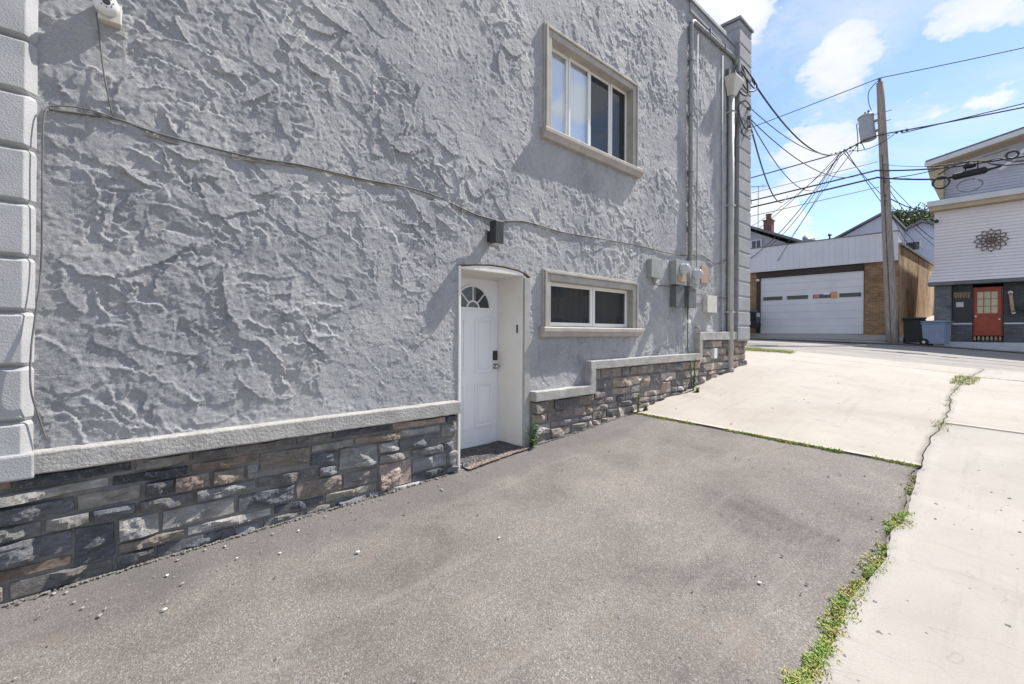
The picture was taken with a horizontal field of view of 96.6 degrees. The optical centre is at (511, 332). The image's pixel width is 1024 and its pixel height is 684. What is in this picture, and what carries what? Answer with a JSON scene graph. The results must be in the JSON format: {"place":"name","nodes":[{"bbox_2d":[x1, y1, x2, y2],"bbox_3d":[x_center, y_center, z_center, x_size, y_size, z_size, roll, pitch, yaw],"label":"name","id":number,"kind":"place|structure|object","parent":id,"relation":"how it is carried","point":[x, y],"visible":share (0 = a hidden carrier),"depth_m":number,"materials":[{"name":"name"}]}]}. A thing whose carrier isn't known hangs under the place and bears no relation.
{"place":"outdoors","nodes":[
{"label":"outdoors","id":0,"kind":"place"},
{"bbox_2d":[0,413,919,683],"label":"asphalt driveway","id":1,"kind":"structure","parent":0,"point":[556,558],"depth_m":2.81,"materials":[{"name":"grey asphalt"}]},
{"bbox_2d":[4,413,631,605],"bbox_3d":[-0.838,1.390,4.441,7.189,0.374,0.070,0,0,-43],"label":"rubble","id":2,"kind":"object","parent":1,"relation":"on","point":[87,580],"visible":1,"depth_m":3.28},
{"bbox_2d":[162,530,760,610],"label":"litter","id":3,"kind":"object","parent":1,"relation":"on","point":[357,551],"visible":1,"depth_m":2.86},
{"bbox_2d":[14,456,936,683],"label":"gravel","id":4,"kind":"structure","parent":1,"relation":"on","point":[827,661],"depth_m":2.85,"materials":[{"name":"grey gravel"}]},
{"bbox_2d":[460,441,529,469],"bbox_3d":[-0.297,1.397,5.241,0.916,0.092,0.532,0,0,-43],"label":"doormat","id":5,"kind":"object","parent":1,"relation":"on","point":[472,458],"visible":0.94,"depth_m":5.22,"materials":[{"name":"grey fabric"}]},
{"bbox_2d":[35,371,1023,683],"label":"debris","id":6,"kind":"object","parent":1,"relation":"on","point":[605,599],"visible":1,"depth_m":3.22,"materials":[{"name":"stone"}]},
{"bbox_2d":[527,424,537,446],"bbox_3d":[0.247,1.238,5.426,0.191,0.305,0.161,0,0,-6],"label":"leafy weed","id":7,"kind":"object","parent":1,"relation":"on","point":[533,438],"visible":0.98,"depth_m":5.45,"materials":[{"name":"green plant"}]},
{"bbox_2d":[634,412,920,466],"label":"joint grass","id":8,"kind":"structure","parent":1,"relation":"on","point":[793,442],"depth_m":5.35,"materials":[{"name":"green plant"}]},
{"bbox_2d":[745,347,796,353],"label":"verge grass","id":9,"kind":"structure","parent":0,"point":[768,350],"depth_m":12.25,"materials":[{"name":"green plant"}]},
{"bbox_2d":[632,351,974,468],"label":"concrete driveway","id":10,"kind":"structure","parent":0,"point":[883,411],"depth_m":6.94,"materials":[{"name":"beige concrete"}]},
{"bbox_2d":[637,394,640,411],"bbox_3d":[1.934,1.078,6.931,0.116,0.330,0.088,0,0,-43],"label":"leafy weed","id":11,"kind":"object","parent":10,"relation":"on","point":[638,406],"visible":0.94,"depth_m":6.94,"materials":[{"name":"green plant"}]},
{"bbox_2d":[692,358,696,389],"bbox_3d":[3.231,0.756,8.056,0.132,0.603,0.102,0,0,-43],"label":"leafy weed","id":12,"kind":"object","parent":10,"relation":"on","point":[694,379],"visible":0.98,"depth_m":8.07,"materials":[{"name":"green plant"}]},
{"bbox_2d":[750,333,885,341],"bbox_3d":[13.260,0.249,20.740,1.600,0.418,6.460,0,0,-43],"label":"garage apron","id":13,"kind":"object","parent":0,"point":[859,337],"visible":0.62,"depth_m":20.04,"materials":[{"name":"grey concrete"}]},
{"bbox_2d":[697,0,1023,239],"label":"sky","id":14,"kind":"structure","parent":0,"point":[804,53],"materials":[{"name":"blue"}]},
{"bbox_2d":[745,347,983,373],"bbox_3d":[7.989,0.667,11.188,1.088,0.476,4.988,0,0,-43],"label":"concrete apron","id":15,"kind":"object","parent":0,"point":[955,369],"visible":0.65,"depth_m":10.39,"materials":[{"name":"beige concrete"}]},
{"bbox_2d":[826,469,919,638],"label":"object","id":16,"kind":"structure","parent":0,"point":[908,498],"depth_m":3.79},
{"bbox_2d":[778,473,916,683],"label":"crack grass","id":17,"kind":"structure","parent":16,"relation":"on","point":[805,675],"depth_m":2.47,"materials":[{"name":"green plant"}]},
{"bbox_2d":[745,340,1023,371],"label":"road","id":18,"kind":"structure","parent":0,"point":[1004,361],"depth_m":13.26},
{"bbox_2d":[750,337,1023,351],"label":"sidewalk","id":19,"kind":"structure","parent":0,"point":[913,343],"depth_m":18.17,"materials":[{"name":"grey concrete"}]},
{"bbox_2d":[902,317,926,342],"bbox_3d":[15.317,-0.057,17.379,0.680,1.003,0.895,0,0,39],"label":"wheeled bin","id":20,"kind":"object","parent":19,"relation":"on","point":[912,326],"visible":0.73,"depth_m":17.11,"materials":[{"name":"black plastic"}]},
{"bbox_2d":[919,320,952,344],"bbox_3d":[15.684,0.038,16.904,0.840,0.923,0.815,0,0,-33],"label":"wheeled bin","id":21,"kind":"object","parent":19,"relation":"on","point":[936,332],"visible":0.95,"depth_m":16.66,"materials":[{"name":"blue plastic"}]},
{"bbox_2d":[899,315,933,337],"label":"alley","id":22,"kind":"structure","parent":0,"point":[930,318],"depth_m":24.38,"materials":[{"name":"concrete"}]},
{"bbox_2d":[812,423,1023,683],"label":"concrete path","id":23,"kind":"structure","parent":0,"point":[955,592],"depth_m":2.71,"materials":[{"name":"beige concrete"}]},
{"bbox_2d":[921,374,1018,465],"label":"weeds","id":24,"kind":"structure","parent":23,"relation":"on","point":[969,377],"depth_m":8.19,"materials":[{"name":"green plant"}]},
{"bbox_2d":[921,336,1002,467],"bbox_3d":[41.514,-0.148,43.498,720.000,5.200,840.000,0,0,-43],"label":"ground","id":25,"kind":"structure","parent":0,"point":[973,336],"depth_m":19.79,"materials":[{"name":"grey concrete"}]},
{"bbox_2d":[0,0,753,603],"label":"stucco building","id":26,"kind":"structure","parent":25,"relation":"on","point":[222,346],"depth_m":3.85,"materials":[{"name":"paint"}]},
{"bbox_2d":[29,105,112,439],"bbox_3d":[-2.696,-0.373,2.793,0.069,2.042,0.368,0,0,36],"label":"wall cable","id":27,"kind":"object","parent":26,"relation":"attached to","point":[40,273],"depth_m":2.69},
{"bbox_2d":[93,0,121,28],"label":"security camera","id":28,"kind":"object","parent":26,"relation":"attached to","point":[109,12],"visible":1,"depth_m":2.86,"materials":[{"name":"beige plastic"}]},
{"bbox_2d":[96,12,113,116],"bbox_3d":[-2.589,-1.694,2.896,0.025,0.622,0.092,0,0,31],"label":"camera cable","id":29,"kind":"object","parent":28,"relation":"hanging from","point":[103,63],"visible":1,"depth_m":2.89,"materials":[{"name":"grey plastic"}]},
{"bbox_2d":[144,133,558,233],"bbox_3d":[-0.931,-1.308,4.455,4.151,0.122,0.012,0,0,-43],"label":"wall cable","id":30,"kind":"object","parent":26,"relation":"attached to","point":[330,173],"depth_m":3.81,"materials":[{"name":"grey rubber"}]},
{"bbox_2d":[48,108,724,263],"bbox_3d":[0.783,-1.377,6.027,9.704,0.250,0.015,0,0,-43],"label":"wall cable","id":31,"kind":"object","parent":26,"relation":"attached to","point":[100,116],"depth_m":3.71,"materials":[{"name":"grey rubber"}]},
{"bbox_2d":[460,277,499,448],"bbox_3d":[-0.505,0.367,5.481,0.890,2.050,0.120,0,0,-43],"label":"door","id":32,"kind":"structure","parent":26,"relation":"in","point":[479,366],"depth_m":5.58,"materials":[{"name":"white paint"}]},
{"bbox_2d":[487,220,503,244],"bbox_3d":[-0.190,-1.089,5.029,0.120,0.253,0.170,0,0,-43],"label":"wall lamp","id":33,"kind":"object","parent":26,"relation":"attached to","point":[495,234],"visible":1,"depth_m":4.96,"materials":[{"name":"black metal"}]},
{"bbox_2d":[646,258,662,278],"bbox_3d":[2.309,-1.026,7.379,0.352,0.304,0.103,0,0,-43],"label":"junction box","id":34,"kind":"object","parent":26,"relation":"attached to","point":[654,268],"visible":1,"depth_m":7.30,"materials":[{"name":"grey metal"}]},
{"bbox_2d":[670,286,683,306],"bbox_3d":[2.849,-0.608,7.867,0.292,0.354,0.118,0,0,-43],"label":"switch box","id":35,"kind":"object","parent":26,"relation":"attached to","point":[676,296],"visible":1,"depth_m":7.78,"materials":[{"name":"grey metal"}]},
{"bbox_2d":[669,259,690,285],"bbox_3d":[2.906,-1.023,7.815,0.362,0.424,0.269,0,0,-43],"label":"electric meter","id":36,"kind":"object","parent":26,"relation":"attached to","point":[679,270],"visible":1,"depth_m":7.75,"materials":[{"name":"grey metal"}]},
{"bbox_2d":[685,308,691,387],"bbox_3d":[3.174,0.282,8.144,0.100,1.431,0.119,0,0,-43],"label":"ground conduit","id":37,"kind":"object","parent":26,"relation":"attached to","point":[687,321],"visible":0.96,"depth_m":8.15,"materials":[{"name":"grey metal"}]},
{"bbox_2d":[682,288,695,307],"bbox_3d":[3.169,-0.606,8.155,0.272,0.354,0.128,0,0,-43],"label":"switch box","id":38,"kind":"object","parent":26,"relation":"attached to","point":[689,297],"visible":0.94,"depth_m":8.08,"materials":[{"name":"grey metal"}]},
{"bbox_2d":[652,278,727,298],"bbox_3d":[3.329,-0.775,8.323,2.938,0.183,0.047,0,0,-43],"label":"wall cable","id":39,"kind":"object","parent":26,"relation":"attached to","point":[671,286],"depth_m":7.69,"materials":[{"name":"grey rubber"}]},
{"bbox_2d":[683,266,703,287],"bbox_3d":[3.263,-0.986,8.143,0.352,0.354,0.269,0,0,-43],"label":"electric meter","id":40,"kind":"object","parent":26,"relation":"attached to","point":[694,275],"visible":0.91,"depth_m":8.06,"materials":[{"name":"grey metal"}]},
{"bbox_2d":[696,32,697,267],"bbox_3d":[3.413,-3.297,8.407,0.017,4.470,0.017,0,0,-20],"label":"conduit","id":41,"kind":"object","parent":26,"relation":"attached to","point":[697,149],"visible":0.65,"depth_m":8.40,"materials":[{"name":"grey metal"}]},
{"bbox_2d":[701,265,707,283],"bbox_3d":[3.665,-1.096,8.682,0.300,0.330,0.020,0,0,-43],"label":"utility box","id":42,"kind":"object","parent":26,"relation":"attached to","point":[704,278],"visible":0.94,"depth_m":8.66,"materials":[{"name":"beige metal"}]},
{"bbox_2d":[703,295,716,312],"bbox_3d":[3.799,-0.538,8.755,0.412,0.324,0.098,0,0,-43],"label":"telephone box","id":43,"kind":"object","parent":26,"relation":"attached to","point":[709,303],"visible":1,"depth_m":8.66,"materials":[{"name":"beige plastic"}]},
{"bbox_2d":[686,19,736,260],"bbox_3d":[3.918,-3.525,8.849,2.031,4.490,0.092,0,0,-43],"label":"conduit","id":44,"kind":"object","parent":26,"relation":"attached to","point":[691,59],"visible":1,"depth_m":8.17,"materials":[{"name":"grey metal"}]},
{"bbox_2d":[710,348,716,357],"bbox_3d":[3.889,0.407,8.829,0.132,0.194,0.118,0,0,-43],"label":"outlet box","id":45,"kind":"object","parent":26,"relation":"attached to","point":[713,353],"visible":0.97,"depth_m":8.77,"materials":[{"name":"white plastic"}]},
{"bbox_2d":[721,54,722,331],"bbox_3d":[4.205,-2.728,9.138,0.022,5.700,0.022,0,0,-20],"label":"conduit","id":46,"kind":"object","parent":26,"relation":"attached to","point":[721,188],"visible":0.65,"depth_m":9.13,"materials":[{"name":"grey metal"}]},
{"bbox_2d":[724,68,743,371],"bbox_3d":[4.514,-2.251,9.302,0.420,6.212,0.240,0,0,-43],"label":"downspout","id":47,"kind":"object","parent":26,"relation":"attached to","point":[734,82],"visible":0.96,"depth_m":9.27,"materials":[{"name":"beige plastic"}]},
{"bbox_2d":[733,57,738,64],"bbox_3d":[4.704,-5.665,9.542,0.150,0.180,0.150,0,0,-43],"label":"weatherhead","id":48,"kind":"object","parent":26,"relation":"attached to","point":[736,61],"visible":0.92,"depth_m":9.49,"materials":[{"name":"grey metal"}]},
{"bbox_2d":[734,100,753,255],"bbox_3d":[4.872,-3.209,9.532,0.634,3.268,0.201,0,0,-43],"label":"cable","id":49,"kind":"object","parent":26,"relation":"attached to","point":[749,117],"visible":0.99,"depth_m":9.40,"materials":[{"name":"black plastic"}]},
{"bbox_2d":[751,131,787,202],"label":"overhead wire","id":50,"kind":"object","parent":49,"relation":"attached to","point":[763,169],"visible":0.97,"depth_m":11.97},
{"bbox_2d":[751,122,820,190],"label":"overhead wire","id":51,"kind":"object","parent":49,"relation":"attached to","point":[774,160],"visible":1,"depth_m":11.71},
{"bbox_2d":[751,109,853,154],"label":"overhead wire","id":52,"kind":"object","parent":49,"relation":"attached to","point":[790,139],"visible":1,"depth_m":11.98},
{"bbox_2d":[750,118,855,177],"bbox_3d":[9.468,-5.436,14.040,12.308,1.769,0.024,0,0,-44],"label":"overhead wire","id":53,"kind":"object","parent":49,"relation":"attached to","point":[791,154],"visible":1,"depth_m":11.85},
{"bbox_2d":[734,63,757,96],"bbox_3d":[4.949,-5.284,9.582,0.887,0.834,0.203,0,0,-31],"label":"drip loop","id":54,"kind":"object","parent":26,"relation":"hanging from","point":[747,81],"visible":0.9,"depth_m":9.52,"materials":[{"name":"metal"}]},
{"bbox_2d":[751,78,840,155],"bbox_3d":[9.170,-6.500,14.202,0.044,1.941,12.870,0,0,43],"label":"overhead wire","id":55,"kind":"object","parent":26,"relation":"attached to","point":[772,109],"visible":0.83,"depth_m":12.11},
{"bbox_2d":[749,309,760,327],"bbox_3d":[9.959,-0.931,23.767,2.068,2.264,5.146,0,0,-27],"label":"parked car","id":56,"kind":"object","parent":25,"relation":"on","point":[754,318],"visible":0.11,"depth_m":21.78,"materials":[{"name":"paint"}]},
{"bbox_2d":[750,213,802,247],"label":"grey house","id":57,"kind":"structure","parent":25,"relation":"on","point":[764,236],"depth_m":31.70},
{"bbox_2d":[751,239,761,247],"bbox_3d":[16.997,-6.011,31.726,0.074,0.840,0.740,0,0,-43],"label":"window","id":58,"kind":"structure","parent":57,"relation":"in","point":[754,243],"depth_m":31.70,"materials":[{"name":"white glass"}]},
{"bbox_2d":[751,186,766,212],"bbox_3d":[17.612,-8.826,32.583,0.532,3.437,1.159,0,0,-43],"label":"aerial","id":59,"kind":"object","parent":57,"relation":"attached to","point":[758,195],"visible":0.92,"depth_m":32.60,"materials":[{"name":"grey metal"}]},
{"bbox_2d":[749,230,933,336],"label":"garage building","id":60,"kind":"structure","parent":25,"relation":"on","point":[830,286],"depth_m":20.89,"materials":[{"name":"brick"}]},
{"bbox_2d":[802,234,814,241],"bbox_3d":[15.139,-4.496,23.291,0.538,1.050,0.480,0,0,-35],"label":"satellite dish","id":61,"kind":"object","parent":60,"relation":"attached to","point":[807,237],"visible":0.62,"depth_m":23.34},
{"bbox_2d":[760,271,863,333],"bbox_3d":[13.838,-1.305,21.280,0.070,2.755,4.145,0,0,-43],"label":"garage door","id":62,"kind":"structure","parent":60,"relation":"in","point":[827,303],"depth_m":21.09,"materials":[{"name":"white metal"}]},
{"bbox_2d":[834,213,907,243],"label":"gable house","id":63,"kind":"structure","parent":25,"relation":"on","point":[873,224],"depth_m":29.03,"materials":[{"name":"white"}]},
{"bbox_2d":[750,338,1023,353],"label":"kerb","id":64,"kind":"structure","parent":25,"relation":"on","point":[886,344],"depth_m":17.58,"materials":[{"name":"concrete"}]},
{"bbox_2d":[875,77,899,342],"bbox_3d":[14.673,-4.769,17.826,0.415,10.567,0.773,0,0,-43],"label":"utility pole","id":65,"kind":"object","parent":25,"relation":"on","point":[891,313],"visible":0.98,"depth_m":17.73,"materials":[{"name":"grey wood"}]},
{"bbox_2d":[753,187,877,215],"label":"overhead wire","id":66,"kind":"object","parent":65,"relation":"attached to","point":[816,201],"visible":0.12,"depth_m":19.32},
{"bbox_2d":[753,161,877,192],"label":"overhead wire","id":67,"kind":"object","parent":65,"relation":"attached to","point":[821,175],"visible":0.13,"depth_m":19.26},
{"bbox_2d":[751,177,941,207],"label":"overhead wire","id":68,"kind":"object","parent":65,"relation":"attached to","point":[850,184],"visible":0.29,"depth_m":18.36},
{"bbox_2d":[856,110,877,151],"bbox_3d":[14.309,-8.113,18.243,0.554,1.597,0.878,0,0,-43],"label":"transformer","id":69,"kind":"object","parent":65,"relation":"attached to","point":[866,123],"visible":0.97,"depth_m":18.14,"materials":[{"name":"grey metal"}]},
{"bbox_2d":[751,107,1023,177],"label":"overhead wire","id":70,"kind":"object","parent":69,"relation":"attached to","point":[899,131],"visible":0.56,"depth_m":17.26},
{"bbox_2d":[830,128,907,154],"bbox_3d":[14.178,-7.556,18.191,0.090,0.360,2.490,0,0,-43],"label":"line splice","id":71,"kind":"object","parent":70,"relation":"attached to","point":[850,147],"visible":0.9,"depth_m":18.50,"materials":[{"name":"metal"}]},
{"bbox_2d":[750,155,838,258],"bbox_3d":[12.718,-5.481,21.066,0.032,3.922,4.733,0,0,-21],"label":"overhead wire","id":72,"kind":"object","parent":71,"relation":"attached to","point":[799,209],"visible":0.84,"depth_m":20.55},
{"bbox_2d":[751,155,837,234],"bbox_3d":[12.258,-5.735,21.458,0.024,3.418,5.821,0,0,-27],"label":"overhead wire","id":73,"kind":"object","parent":71,"relation":"attached to","point":[794,198],"visible":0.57,"depth_m":20.54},
{"bbox_2d":[750,150,846,226],"bbox_3d":[14.700,-7.067,25.974,0.024,0.833,14.695,0,0,7],"label":"overhead wire","id":74,"kind":"object","parent":71,"relation":"attached to","point":[800,191],"visible":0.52,"depth_m":22.73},
{"bbox_2d":[770,156,838,245],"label":"overhead wire","id":75,"kind":"object","parent":71,"relation":"attached to","point":[806,205],"visible":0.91,"depth_m":23.02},
{"bbox_2d":[786,153,841,242],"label":"overhead wire","id":76,"kind":"object","parent":71,"relation":"attached to","point":[816,198],"visible":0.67,"depth_m":22.55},
{"bbox_2d":[778,146,856,259],"bbox_3d":[13.395,-5.511,20.198,0.024,4.174,3.764,0,0,-18],"label":"overhead wire","id":77,"kind":"object","parent":71,"relation":"attached to","point":[816,200],"visible":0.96,"depth_m":20.15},
{"bbox_2d":[846,151,922,249],"bbox_3d":[18.967,-6.151,22.805,13.301,2.527,0.032,0,0,-38],"label":"overhead wire","id":78,"kind":"object","parent":71,"relation":"attached to","point":[878,198],"visible":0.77,"depth_m":21.01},
{"bbox_2d":[843,152,933,245],"bbox_3d":[21.379,-6.238,24.615,19.347,2.328,0.032,0,0,-37],"label":"overhead wire","id":79,"kind":"object","parent":71,"relation":"attached to","point":[891,205],"visible":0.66,"depth_m":23.19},
{"bbox_2d":[849,133,894,150],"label":"overhead wire","id":80,"kind":"object","parent":65,"relation":"attached to","point":[873,146],"visible":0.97,"depth_m":18.05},
{"bbox_2d":[751,155,1023,200],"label":"overhead wire","id":81,"kind":"object","parent":65,"relation":"attached to","point":[879,170],"visible":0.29,"depth_m":17.86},
{"bbox_2d":[892,160,965,177],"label":"overhead wire","id":82,"kind":"object","parent":81,"relation":"attached to","point":[929,171],"visible":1,"depth_m":16.67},
{"bbox_2d":[940,162,1000,179],"bbox_3d":[15.896,-5.642,15.838,0.340,0.509,1.506,0,0,-43],"label":"splice case","id":83,"kind":"object","parent":81,"relation":"hanging from","point":[970,173],"visible":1,"depth_m":15.75,"materials":[{"name":"black plastic"}]},
{"bbox_2d":[931,176,950,188],"bbox_3d":[15.376,-5.356,16.344,0.080,0.471,0.512,0,0,-43],"label":"cable coil","id":84,"kind":"object","parent":83,"relation":"attached to","point":[937,178],"visible":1,"depth_m":16.33,"materials":[{"name":"metal"}]},
{"bbox_2d":[956,178,983,191],"bbox_3d":[15.864,-5.095,15.811,0.058,0.471,0.688,0,0,-43],"label":"cable coil","id":85,"kind":"object","parent":83,"relation":"hanging from","point":[981,180],"visible":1,"depth_m":15.78,"materials":[{"name":"grey rubber"}]},
{"bbox_2d":[938,160,1023,174],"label":"overhead wire","id":86,"kind":"object","parent":83,"relation":"attached to","point":[981,161],"visible":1,"depth_m":15.62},
{"bbox_2d":[986,158,1023,161],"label":"overhead wire","id":87,"kind":"object","parent":86,"relation":"attached to","point":[1007,160],"visible":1,"depth_m":15.14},
{"bbox_2d":[1005,150,1019,159],"bbox_3d":[16.542,-5.860,15.078,0.080,0.312,0.353,0,0,-43],"label":"cable coil","id":88,"kind":"object","parent":87,"relation":"hanging from","point":[1011,158],"visible":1,"depth_m":15.08,"materials":[{"name":"metal"}]},
{"bbox_2d":[752,47,1023,127],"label":"overhead wire","id":89,"kind":"object","parent":65,"relation":"attached to","point":[898,74],"visible":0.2,"depth_m":17.48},
{"bbox_2d":[886,201,910,247],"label":"overhead wire","id":90,"kind":"object","parent":65,"relation":"attached to","point":[899,229],"visible":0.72,"depth_m":19.40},
{"bbox_2d":[884,195,927,211],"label":"overhead wire","id":91,"kind":"object","parent":65,"relation":"attached to","point":[905,205],"visible":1,"depth_m":18.16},
{"bbox_2d":[883,180,932,238],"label":"overhead wire","id":92,"kind":"object","parent":65,"relation":"attached to","point":[907,214],"visible":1,"depth_m":18.15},
{"bbox_2d":[890,185,933,227],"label":"overhead wire","id":93,"kind":"object","parent":65,"relation":"attached to","point":[910,206],"visible":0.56,"depth_m":19.50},
{"bbox_2d":[883,149,1007,166],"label":"overhead wire","id":94,"kind":"object","parent":65,"relation":"attached to","point":[944,164],"visible":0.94,"depth_m":17.37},
{"bbox_2d":[901,103,1023,133],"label":"overhead wire","id":95,"kind":"object","parent":65,"relation":"attached to","point":[967,117],"visible":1,"depth_m":15.92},
{"bbox_2d":[892,202,933,226],"bbox_3d":[35.560,-6.285,39.290,6.177,9.554,5.800,0,0,7],"label":"leafy tree","id":96,"kind":"object","parent":25,"relation":"on","point":[914,216],"visible":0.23,"depth_m":38.22,"materials":[{"name":"green plant"}]},
{"bbox_2d":[904,219,933,262],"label":"pale house","id":97,"kind":"structure","parent":25,"relation":"on","point":[925,245],"depth_m":31.36,"materials":[{"name":"white"}]},
{"bbox_2d":[905,240,921,250],"bbox_3d":[27.877,-5.979,31.712,0.074,0.690,0.890,0,0,-43],"label":"window","id":98,"kind":"structure","parent":97,"relation":"in","point":[912,244],"depth_m":31.58,"materials":[{"name":"black glass"}]},
{"bbox_2d":[925,127,1023,350],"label":"building","id":99,"kind":"structure","parent":25,"relation":"on","point":[988,279],"depth_m":17.80,"materials":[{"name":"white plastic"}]},
{"bbox_2d":[956,302,963,306],"bbox_3d":[17.974,-1.106,18.302,0.020,0.200,0.220,0,0,-43],"label":"plaque","id":100,"kind":"object","parent":99,"relation":"attached to","point":[959,304],"visible":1,"depth_m":18.29,"materials":[{"name":"beige plastic"}]},
{"bbox_2d":[953,292,970,298],"bbox_3d":[18.013,-1.467,18.248,0.033,0.244,0.510,0,0,-43],"label":"sign","id":101,"kind":"object","parent":99,"relation":"attached to","point":[965,294],"visible":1,"depth_m":18.21,"materials":[{"name":"beige wood"}]},
{"bbox_2d":[974,288,1000,334],"bbox_3d":[18.527,-0.793,17.766,0.079,1.820,0.720,0,0,-43],"label":"door","id":102,"kind":"structure","parent":99,"relation":"in","point":[987,302],"depth_m":17.76,"materials":[{"name":"orange paint"}]},
{"bbox_2d":[974,229,1008,251],"bbox_3d":[18.413,-3.534,17.525,0.044,0.896,0.956,0,0,-43],"label":"medallion","id":103,"kind":"object","parent":99,"relation":"attached to","point":[991,239],"visible":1,"depth_m":17.52,"materials":[{"name":"brown metal"}]},
{"bbox_2d":[1008,291,1015,313],"bbox_3d":[18.898,-1.129,17.246,0.040,0.885,0.205,0,0,-43],"label":"wooden ornament","id":104,"kind":"object","parent":99,"relation":"attached to","point":[1010,293],"visible":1,"depth_m":17.24,"materials":[{"name":"beige wood"}]},
{"bbox_2d":[943,377,1023,432],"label":"concrete path","id":105,"kind":"structure","parent":0,"point":[991,403],"depth_m":6.52,"materials":[{"name":"beige concrete"}]},
{"bbox_2d":[973,369,1023,380],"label":"concrete path","id":106,"kind":"structure","parent":0,"point":[999,374],"depth_m":9.05,"materials":[{"name":"beige concrete"}]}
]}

